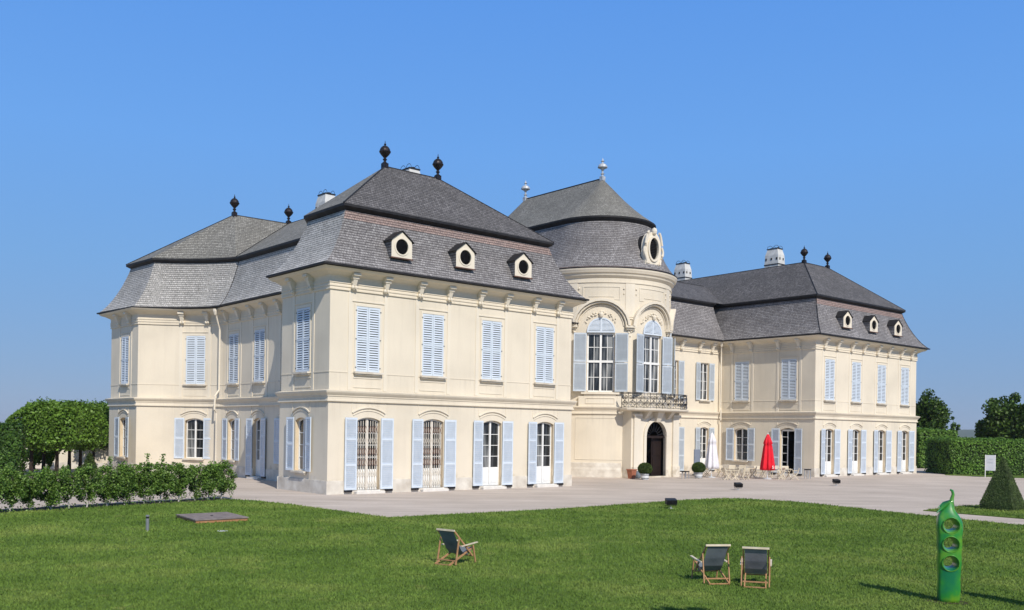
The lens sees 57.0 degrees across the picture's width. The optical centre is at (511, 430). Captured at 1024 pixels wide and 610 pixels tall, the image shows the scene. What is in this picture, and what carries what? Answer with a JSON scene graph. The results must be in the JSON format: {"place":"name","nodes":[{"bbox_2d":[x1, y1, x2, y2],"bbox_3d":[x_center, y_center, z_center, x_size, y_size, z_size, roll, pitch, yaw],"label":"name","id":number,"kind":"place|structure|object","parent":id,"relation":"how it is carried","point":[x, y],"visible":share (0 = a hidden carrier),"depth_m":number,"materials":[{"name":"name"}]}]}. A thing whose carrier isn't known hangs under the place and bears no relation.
{"place":"outdoors","nodes":[
{"label":"outdoors","id":0,"kind":"place"},
{"bbox_2d":[1,422,975,437],"bbox_3d":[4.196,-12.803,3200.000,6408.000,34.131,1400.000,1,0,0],"label":"hills","id":1,"kind":"structure","parent":0,"point":[967,433],"depth_m":2995.31,"materials":[{"name":"green plant"}]},
{"bbox_2d":[0,497,1023,609],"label":"lawn","id":2,"kind":"structure","parent":0,"point":[467,574],"depth_m":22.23,"materials":[{"name":"green plant"}]},
{"bbox_2d":[0,498,226,511],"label":"planting bed","id":3,"kind":"object","parent":2,"relation":"on","point":[101,505],"visible":0.67,"depth_m":37.33,"materials":[{"name":"soil"}]},
{"bbox_2d":[0,471,14,511],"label":"young shrub","id":4,"kind":"object","parent":3,"relation":"on","point":[4,489],"visible":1,"depth_m":33.04,"materials":[{"name":"green plant"}]},
{"bbox_2d":[0,462,30,511],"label":"young shrub","id":5,"kind":"object","parent":3,"relation":"on","point":[19,481],"visible":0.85,"depth_m":33.50,"materials":[{"name":"green plant"}]},
{"bbox_2d":[15,469,49,510],"bbox_3d":[-17.550,2.161,34.210,1.416,1.561,0.980,1,0,-2],"label":"young shrub","id":6,"kind":"object","parent":3,"relation":"on","point":[38,485],"visible":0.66,"depth_m":34.13,"materials":[{"name":"green plant"}]},
{"bbox_2d":[36,465,69,508],"bbox_3d":[-17.030,2.097,34.880,1.295,1.689,1.058,1,0,11],"label":"young shrub","id":7,"kind":"object","parent":3,"relation":"on","point":[50,496],"visible":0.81,"depth_m":34.71,"materials":[{"name":"green plant"}]},
{"bbox_2d":[57,465,91,508],"bbox_3d":[-16.613,2.105,35.408,1.796,1.689,0.778,1,0,20],"label":"young shrub","id":8,"kind":"object","parent":3,"relation":"on","point":[72,491],"visible":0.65,"depth_m":35.34,"materials":[{"name":"green plant"}]},
{"bbox_2d":[73,463,106,507],"bbox_3d":[-16.369,2.084,36.099,1.893,1.757,0.792,1,0,25],"label":"young shrub","id":9,"kind":"object","parent":3,"relation":"on","point":[89,486],"visible":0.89,"depth_m":35.95,"materials":[{"name":"green plant"}]},
{"bbox_2d":[92,456,126,505],"bbox_3d":[-15.674,1.965,36.686,1.501,1.996,0.919,1,0,4],"label":"young shrub","id":10,"kind":"object","parent":3,"relation":"on","point":[114,490],"visible":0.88,"depth_m":36.58,"materials":[{"name":"green plant"}]},
{"bbox_2d":[110,460,145,505],"bbox_3d":[-15.267,2.059,37.236,1.182,1.815,1.031,1,0,31],"label":"young shrub","id":11,"kind":"object","parent":3,"relation":"on","point":[125,470],"visible":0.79,"depth_m":37.18,"materials":[{"name":"green plant"}]},
{"bbox_2d":[129,453,163,503],"bbox_3d":[-14.736,1.938,38.064,1.626,2.118,0.932,1,0,-5],"label":"young shrub","id":12,"kind":"object","parent":3,"relation":"on","point":[145,476],"visible":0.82,"depth_m":37.92,"materials":[{"name":"green plant"}]},
{"bbox_2d":[147,454,178,502],"bbox_3d":[-14.365,1.947,38.577,1.487,2.073,0.885,1,0,-16],"label":"young shrub","id":13,"kind":"object","parent":3,"relation":"on","point":[163,474],"visible":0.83,"depth_m":38.57,"materials":[{"name":"green plant"}]},
{"bbox_2d":[164,462,195,501],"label":"young shrub","id":14,"kind":"object","parent":3,"relation":"on","point":[184,474],"visible":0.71,"depth_m":39.19,"materials":[{"name":"green plant"}]},
{"bbox_2d":[185,464,214,500],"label":"young shrub","id":15,"kind":"object","parent":3,"relation":"on","point":[196,485],"visible":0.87,"depth_m":39.97,"materials":[{"name":"green plant"}]},
{"bbox_2d":[197,461,225,499],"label":"young shrub","id":16,"kind":"object","parent":3,"relation":"on","point":[212,473],"visible":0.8,"depth_m":40.43,"materials":[{"name":"green plant"}]},
{"bbox_2d":[210,460,237,498],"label":"young shrub","id":17,"kind":"object","parent":3,"relation":"on","point":[230,480],"visible":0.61,"depth_m":41.06,"materials":[{"name":"green plant"}]},
{"bbox_2d":[146,515,149,530],"bbox_3d":[-10.936,2.760,28.286,0.112,0.485,0.109,1,0,0],"label":"bollard lamp","id":18,"kind":"object","parent":2,"relation":"on","point":[147,521],"visible":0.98,"depth_m":28.24,"materials":[{"name":"metal"}]},
{"bbox_2d":[176,512,248,522],"bbox_3d":[-10.219,2.937,32.101,2.059,0.155,2.205,1,0,-41],"label":"well cover","id":19,"kind":"object","parent":2,"relation":"on","point":[212,517],"visible":1,"depth_m":31.67,"materials":[{"name":"grey concrete"}]},
{"bbox_2d":[435,528,477,565],"bbox_3d":[-1.356,2.725,22.379,0.642,0.847,0.958,1,0,36],"label":"deck chair","id":20,"kind":"object","parent":2,"relation":"on","point":[451,543],"visible":1,"depth_m":22.26,"materials":[{"name":"fabric"}]},
{"bbox_2d":[665,498,676,508],"bbox_3d":[6.695,3.058,39.681,0.528,0.460,0.295,1,0,-12],"label":"floodlight","id":21,"kind":"object","parent":2,"relation":"on","point":[670,502],"visible":0.93,"depth_m":39.59,"materials":[{"name":"black metal"}]},
{"bbox_2d":[690,544,730,584],"bbox_3d":[4.287,2.812,20.232,0.642,0.847,0.958,1,0,-9],"label":"deck chair","id":22,"kind":"object","parent":2,"relation":"on","point":[714,559],"visible":1,"depth_m":20.05,"materials":[{"name":"grey fabric"}]},
{"bbox_2d":[740,546,771,588],"bbox_3d":[5.132,2.825,19.835,0.642,0.847,0.958,1,0,16],"label":"deck chair","id":23,"kind":"object","parent":2,"relation":"on","point":[755,560],"visible":1,"depth_m":19.66,"materials":[{"name":"grey fabric"}]},
{"bbox_2d":[924,489,968,604],"bbox_3d":[8.427,2.207,18.169,0.960,2.185,0.585,1,0,13],"label":"pea pod sculpture","id":24,"kind":"object","parent":2,"relation":"on","point":[948,583],"visible":1,"depth_m":18.05,"materials":[{"name":"green paint"}]},
{"bbox_2d":[0,468,1023,524],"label":"forecourt","id":25,"kind":"structure","parent":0,"point":[919,491],"depth_m":48.67,"materials":[{"name":"grey gravel"}]},
{"bbox_2d":[0,420,29,476],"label":"clipped hedge","id":26,"kind":"object","parent":25,"relation":"on","point":[12,447],"visible":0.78,"depth_m":50.77,"materials":[{"name":"green plant"}]},
{"bbox_2d":[5,396,60,476],"bbox_3d":[-29.035,0.322,57.012,3.522,4.874,3.742,1,0,-27],"label":"lime tree","id":27,"kind":"object","parent":25,"relation":"on","point":[25,412],"visible":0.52,"depth_m":55.95,"materials":[{"name":"green plant"}]},
{"bbox_2d":[22,448,47,470],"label":"bush","id":28,"kind":"object","parent":25,"relation":"on","point":[37,457],"visible":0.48,"depth_m":64.19,"materials":[{"name":"green plant"}]},
{"bbox_2d":[20,398,61,471],"bbox_3d":[-30.283,0.296,60.995,3.284,4.887,3.734,1,0,-26],"label":"lime tree","id":29,"kind":"object","parent":25,"relation":"on","point":[43,459],"visible":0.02,"depth_m":60.92,"materials":[{"name":"green plant"}]},
{"bbox_2d":[46,451,54,468],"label":"bush","id":30,"kind":"object","parent":25,"relation":"on","point":[50,458],"visible":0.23,"depth_m":65.31,"materials":[{"name":"green plant"}]},
{"bbox_2d":[28,399,84,476],"bbox_3d":[-27.775,0.420,57.463,3.218,4.715,3.631,1,0,-26],"label":"lime tree","id":31,"kind":"object","parent":25,"relation":"on","point":[68,427],"visible":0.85,"depth_m":56.50,"materials":[{"name":"green plant"}]},
{"bbox_2d":[21,436,108,468],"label":"garden wall","id":32,"kind":"structure","parent":25,"relation":"on","point":[101,456],"depth_m":68.00,"materials":[{"name":"beige paint"}]},
{"bbox_2d":[59,399,95,469],"bbox_3d":[-28.909,0.330,61.574,3.202,4.861,3.676,1,0,-25],"label":"lime tree","id":33,"kind":"object","parent":25,"relation":"on","point":[84,409],"visible":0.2,"depth_m":60.80,"materials":[{"name":"green plant"}]},
{"bbox_2d":[62,398,106,467],"bbox_3d":[-28.363,0.303,61.985,3.226,4.931,3.772,1,0,-25],"label":"lime tree","id":34,"kind":"object","parent":25,"relation":"on","point":[96,425],"visible":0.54,"depth_m":61.29,"materials":[{"name":"green plant"}]},
{"bbox_2d":[75,453,97,487],"bbox_3d":[-21.506,2.016,48.008,1.631,1.800,1.614,1,0,0],"label":"yew cone","id":35,"kind":"object","parent":25,"relation":"on","point":[90,459],"visible":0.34,"depth_m":47.85,"materials":[{"name":"green plant"}]},
{"bbox_2d":[83,399,108,459],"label":"lime tree","id":36,"kind":"object","parent":25,"relation":"on","point":[105,427],"visible":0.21,"depth_m":67.21,"materials":[{"name":"green plant"}]},
{"bbox_2d":[97,142,929,494],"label":"palace","id":37,"kind":"structure","parent":25,"relation":"on","point":[385,328],"depth_m":62.49,"materials":[{"name":"paint"}]},
{"bbox_2d":[114,417,128,458],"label":"window","id":38,"kind":"structure","parent":37,"relation":"in","point":[116,419],"depth_m":64.63,"materials":[{"name":"white paint"}]},
{"bbox_2d":[118,334,129,386],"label":"window","id":39,"kind":"structure","parent":37,"relation":"in","point":[125,341],"depth_m":64.14,"materials":[{"name":"paint"}]},
{"bbox_2d":[174,418,210,460],"bbox_3d":[-21.184,0.566,62.898,2.673,2.860,0.462,1,0,8],"label":"window","id":40,"kind":"structure","parent":37,"relation":"in","point":[196,437],"depth_m":62.92,"materials":[{"name":"white paint"}]},
{"bbox_2d":[182,334,206,386],"bbox_3d":[-21.116,-4.724,62.837,1.640,3.520,0.220,1,0,8],"label":"window","id":41,"kind":"structure","parent":37,"relation":"in","point":[195,343],"depth_m":62.90,"materials":[{"name":"paint"}]},
{"bbox_2d":[221,418,239,462],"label":"window","id":42,"kind":"structure","parent":37,"relation":"in","point":[234,456],"depth_m":61.44,"materials":[{"name":"white paint"}]},
{"bbox_2d":[225,331,239,385],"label":"window","id":43,"kind":"structure","parent":37,"relation":"in","point":[233,352],"depth_m":61.01,"materials":[{"name":"paint"}]},
{"bbox_2d":[245,418,265,479],"bbox_3d":[-15.718,1.080,58.159,0.640,3.760,2.640,1,0,-40],"label":"door","id":44,"kind":"structure","parent":37,"relation":"in","point":[260,423],"depth_m":58.59,"materials":[{"name":"white paint"}]},
{"bbox_2d":[250,326,265,384],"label":"window","id":45,"kind":"structure","parent":37,"relation":"in","point":[259,335],"depth_m":58.15,"materials":[{"name":"paint"}]},
{"bbox_2d":[273,418,278,465],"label":"window","id":46,"kind":"structure","parent":37,"relation":"in","point":[276,420],"depth_m":56.01,"materials":[{"name":"white paint"}]},
{"bbox_2d":[286,417,310,474],"bbox_3d":[-10.587,0.728,47.380,0.462,2.860,2.493,1,0,-40],"label":"window","id":47,"kind":"structure","parent":37,"relation":"in","point":[304,445],"depth_m":47.78,"materials":[{"name":"white paint"}]},
{"bbox_2d":[292,304,311,375],"bbox_3d":[-10.554,-4.562,47.334,0.220,3.520,1.640,1,0,-40],"label":"window","id":48,"kind":"structure","parent":37,"relation":"in","point":[303,315],"depth_m":47.34,"materials":[{"name":"paint"}]},
{"bbox_2d":[353,303,383,375],"bbox_3d":[-7.096,-4.509,46.719,1.640,3.520,0.220,1,0,-40],"label":"window","id":49,"kind":"structure","parent":37,"relation":"in","point":[367,321],"depth_m":46.74,"materials":[{"name":"paint"}]},
{"bbox_2d":[344,417,393,493],"bbox_3d":[-7.132,1.211,46.775,2.786,3.760,0.640,1,0,-40],"label":"door","id":50,"kind":"structure","parent":37,"relation":"in","point":[361,435],"depth_m":46.90,"materials":[{"name":"white paint"}]},
{"bbox_2d":[420,311,446,379],"bbox_3d":[-4.086,-4.463,49.292,1.640,3.520,0.220,1,0,-40],"label":"window","id":51,"kind":"structure","parent":37,"relation":"in","point":[432,350],"depth_m":49.31,"materials":[{"name":"paint"}]},
{"bbox_2d":[411,419,456,491],"bbox_3d":[-4.131,1.257,49.343,2.784,3.760,0.640,1,0,-40],"label":"door","id":52,"kind":"structure","parent":37,"relation":"in","point":[426,435],"depth_m":49.48,"materials":[{"name":"white paint"}]},
{"bbox_2d":[479,318,504,382],"bbox_3d":[-1.078,-4.417,51.857,1.640,3.520,0.220,1,0,-40],"label":"window","id":53,"kind":"structure","parent":37,"relation":"in","point":[491,338],"depth_m":51.88,"materials":[{"name":"paint"}]},
{"bbox_2d":[472,420,513,489],"bbox_3d":[-1.099,1.303,51.929,2.783,3.760,0.640,1,0,-40],"label":"door","id":54,"kind":"structure","parent":37,"relation":"in","point":[486,434],"depth_m":52.18,"materials":[{"name":"white paint"}]},
{"bbox_2d":[533,324,556,385],"bbox_3d":[1.931,-4.371,54.426,1.640,3.520,0.220,1,0,-40],"label":"window","id":55,"kind":"structure","parent":37,"relation":"in","point":[544,346],"depth_m":54.45,"materials":[{"name":"paint"}]},
{"bbox_2d":[527,422,563,487],"bbox_3d":[1.903,1.349,54.492,2.785,3.760,0.640,1,0,-40],"label":"door","id":56,"kind":"structure","parent":37,"relation":"in","point":[539,435],"depth_m":54.77,"materials":[{"name":"white paint"}]},
{"bbox_2d":[573,317,627,391],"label":"window","id":57,"kind":"structure","parent":37,"relation":"in","point":[600,344],"depth_m":67.42,"materials":[{"name":"white paint"}]},
{"bbox_2d":[636,320,672,393],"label":"window","id":58,"kind":"structure","parent":37,"relation":"in","point":[647,373],"depth_m":68.97,"materials":[{"name":"white paint"}]},
{"bbox_2d":[647,423,663,475],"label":"door","id":59,"kind":"structure","parent":37,"relation":"in","point":[655,454],"depth_m":68.97,"materials":[{"name":"brown wood"}]},
{"bbox_2d":[669,335,674,394],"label":"window","id":60,"kind":"structure","parent":37,"relation":"in","point":[673,342],"depth_m":70.60,"materials":[{"name":"white paint"}]},
{"bbox_2d":[670,361,684,400],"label":"window","id":61,"kind":"structure","parent":37,"relation":"in","point":[681,363],"depth_m":76.28,"materials":[{"name":"white paint"}]},
{"bbox_2d":[679,427,684,472],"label":"door","id":62,"kind":"structure","parent":37,"relation":"in","point":[681,429],"depth_m":76.28,"materials":[{"name":"white paint"}]},
{"bbox_2d":[695,427,714,472],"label":"door","id":63,"kind":"structure","parent":37,"relation":"in","point":[701,433],"depth_m":78.47,"materials":[{"name":"white paint"}]},
{"bbox_2d":[696,362,714,401],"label":"window","id":64,"kind":"structure","parent":37,"relation":"in","point":[701,368],"depth_m":78.65,"materials":[{"name":"white paint"}]},
{"bbox_2d":[726,428,754,462],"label":"window","id":65,"kind":"structure","parent":37,"relation":"in","point":[745,439],"depth_m":78.22,"materials":[{"name":"white paint"}]},
{"bbox_2d":[732,360,749,402],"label":"window","id":66,"kind":"structure","parent":37,"relation":"in","point":[741,368],"depth_m":78.05,"materials":[{"name":"paint"}]},
{"bbox_2d":[771,428,801,475],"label":"door","id":67,"kind":"structure","parent":37,"relation":"in","point":[775,432],"depth_m":74.86,"materials":[{"name":"white paint"}]},
{"bbox_2d":[778,357,797,401],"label":"window","id":68,"kind":"structure","parent":37,"relation":"in","point":[789,366],"depth_m":74.64,"materials":[{"name":"paint"}]},
{"bbox_2d":[824,357,836,402],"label":"window","id":69,"kind":"structure","parent":37,"relation":"in","point":[829,365],"depth_m":74.19,"materials":[{"name":"paint"}]},
{"bbox_2d":[820,429,840,476],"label":"door","id":70,"kind":"structure","parent":37,"relation":"in","point":[826,434],"depth_m":74.57,"materials":[{"name":"white paint"}]},
{"bbox_2d":[851,360,862,403],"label":"window","id":71,"kind":"structure","parent":37,"relation":"in","point":[856,368],"depth_m":76.79,"materials":[{"name":"paint"}]},
{"bbox_2d":[847,429,866,475],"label":"door","id":72,"kind":"structure","parent":37,"relation":"in","point":[852,434],"depth_m":77.18,"materials":[{"name":"white paint"}]},
{"bbox_2d":[876,363,887,405],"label":"window","id":73,"kind":"structure","parent":37,"relation":"in","point":[881,369],"depth_m":79.44,"materials":[{"name":"paint"}]},
{"bbox_2d":[873,430,891,474],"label":"door","id":74,"kind":"structure","parent":37,"relation":"in","point":[878,435],"depth_m":79.83,"materials":[{"name":"white paint"}]},
{"bbox_2d":[900,366,910,406],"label":"window","id":75,"kind":"structure","parent":37,"relation":"in","point":[904,372],"depth_m":82.02,"materials":[{"name":"paint"}]},
{"bbox_2d":[897,431,914,473],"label":"door","id":76,"kind":"structure","parent":37,"relation":"in","point":[901,444],"depth_m":82.42,"materials":[{"name":"white paint"}]},
{"bbox_2d":[626,469,636,478],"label":"terracotta planter","id":77,"kind":"object","parent":25,"relation":"on","point":[631,473],"visible":0.96,"depth_m":65.64,"materials":[{"name":"orange ceramic"}]},
{"bbox_2d":[637,462,652,479],"bbox_3d":[9.095,2.737,64.511,1.064,1.205,1.085,1,0,0],"label":"planter","id":78,"kind":"object","parent":25,"relation":"on","point":[644,469],"visible":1,"depth_m":64.26,"materials":[{"name":"metal"}]},
{"bbox_2d":[692,449,701,475],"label":"menu board","id":79,"kind":"object","parent":25,"relation":"on","point":[697,457],"visible":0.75,"depth_m":72.53,"materials":[{"name":"grey"}]},
{"bbox_2d":[691,462,705,478],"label":"planter","id":80,"kind":"object","parent":25,"relation":"on","point":[698,469],"visible":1,"depth_m":67.57,"materials":[{"name":"metal"}]},
{"bbox_2d":[705,432,718,477],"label":"parasol","id":81,"kind":"object","parent":25,"relation":"on","point":[711,461],"visible":0.99,"depth_m":69.02,"materials":[{"name":"white fabric"}]},
{"bbox_2d":[721,467,730,479],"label":"folding chair","id":82,"kind":"object","parent":25,"relation":"on","point":[723,469],"visible":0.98,"depth_m":66.11,"materials":[{"name":"beige wood"}]},
{"bbox_2d":[729,467,739,479],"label":"folding chair","id":83,"kind":"object","parent":25,"relation":"on","point":[737,469],"visible":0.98,"depth_m":66.28,"materials":[{"name":"beige wood"}]},
{"bbox_2d":[734,482,742,488],"bbox_3d":[13.032,3.190,54.269,0.528,0.460,0.295,1,0,-25],"label":"floodlight","id":84,"kind":"object","parent":25,"relation":"on","point":[738,484],"visible":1,"depth_m":54.19,"materials":[{"name":"black metal"}]},
{"bbox_2d":[739,468,749,479],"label":"folding chair","id":85,"kind":"object","parent":25,"relation":"on","point":[746,470],"visible":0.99,"depth_m":66.56,"materials":[{"name":"beige wood"}]},
{"bbox_2d":[742,468,755,478],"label":"folding table","id":86,"kind":"object","parent":25,"relation":"on","point":[750,471],"visible":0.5,"depth_m":69.02,"materials":[{"name":"beige wood"}]},
{"bbox_2d":[754,466,762,476],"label":"folding chair","id":87,"kind":"object","parent":25,"relation":"on","point":[758,467],"visible":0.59,"depth_m":71.13,"materials":[{"name":"beige wood"}]},
{"bbox_2d":[760,434,775,478],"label":"parasol","id":88,"kind":"object","parent":25,"relation":"on","point":[767,463],"visible":1,"depth_m":68.06,"materials":[{"name":"red fabric"}]},
{"bbox_2d":[776,468,785,479],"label":"folding chair","id":89,"kind":"object","parent":25,"relation":"on","point":[783,469],"visible":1,"depth_m":67.89,"materials":[{"name":"beige wood"}]},
{"bbox_2d":[782,466,790,476],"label":"folding chair","id":90,"kind":"object","parent":25,"relation":"on","point":[786,467],"visible":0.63,"depth_m":71.99,"materials":[{"name":"beige wood"}]},
{"bbox_2d":[791,468,799,479],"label":"folding chair","id":91,"kind":"object","parent":25,"relation":"on","point":[793,473],"visible":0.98,"depth_m":67.67,"materials":[{"name":"beige wood"}]},
{"bbox_2d":[832,479,840,485],"bbox_3d":[20.888,3.310,60.703,0.528,0.460,0.295,1,0,-25],"label":"floodlight","id":92,"kind":"object","parent":25,"relation":"on","point":[836,481],"visible":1,"depth_m":60.63,"materials":[{"name":"black metal"}]},
{"bbox_2d":[916,427,957,467],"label":"clipped hedge","id":93,"kind":"object","parent":25,"relation":"on","point":[922,434],"visible":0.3,"depth_m":97.09,"materials":[{"name":"green plant"}]},
{"bbox_2d":[923,436,1023,475],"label":"clipped hedge","id":94,"kind":"object","parent":25,"relation":"on","point":[958,455],"visible":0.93,"depth_m":81.68,"materials":[{"name":"green plant"}]},
{"bbox_2d":[923,506,1023,518],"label":"lawn patch","id":95,"kind":"object","parent":25,"relation":"on","point":[983,513],"visible":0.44,"depth_m":39.55,"materials":[{"name":"green plant"}]},
{"bbox_2d":[979,457,1023,510],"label":"yew pyramid","id":96,"kind":"object","parent":95,"relation":"on","point":[1002,490],"visible":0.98,"depth_m":41.82,"materials":[{"name":"green plant"}]},
{"bbox_2d":[985,455,995,476],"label":"information sign","id":97,"kind":"object","parent":25,"relation":"on","point":[990,462],"visible":0.95,"depth_m":77.08,"materials":[{"name":"grey metal"}]},
{"bbox_2d":[0,0,1023,429],"label":"sky","id":98,"kind":"structure","parent":0,"point":[885,138],"materials":[{"name":"blue"}]},
{"bbox_2d":[804,469,810,478],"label":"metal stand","id":99,"kind":"object","parent":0,"point":[808,473],"visible":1,"depth_m":69.85,"materials":[{"name":"grey metal"}]},
{"bbox_2d":[916,388,952,429],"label":"broadleaf tree","id":100,"kind":"object","parent":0,"point":[932,412],"visible":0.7,"depth_m":109.27,"materials":[{"name":"green plant"}]},
{"bbox_2d":[950,416,960,435],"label":"young tree","id":101,"kind":"object","parent":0,"point":[953,425],"visible":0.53,"depth_m":99.73,"materials":[{"name":"green plant"}]},
{"bbox_2d":[945,474,1023,477],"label":"grass verge","id":102,"kind":"object","parent":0,"point":[1018,476],"depth_m":79.67,"materials":[{"name":"green plant"}]},
{"bbox_2d":[974,423,997,437],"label":"broadleaf tree","id":103,"kind":"object","parent":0,"point":[978,435],"visible":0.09,"depth_m":107.93,"materials":[{"name":"green plant"}]},
{"bbox_2d":[974,392,1023,439],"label":"broadleaf tree","id":104,"kind":"object","parent":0,"point":[994,421],"visible":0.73,"depth_m":104.15,"materials":[{"name":"green plant"}]},
{"bbox_2d":[1006,403,1023,439],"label":"broadleaf tree","id":105,"kind":"object","parent":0,"point":[1018,420],"visible":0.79,"depth_m":102.90,"materials":[{"name":"green plant"}]}
]}

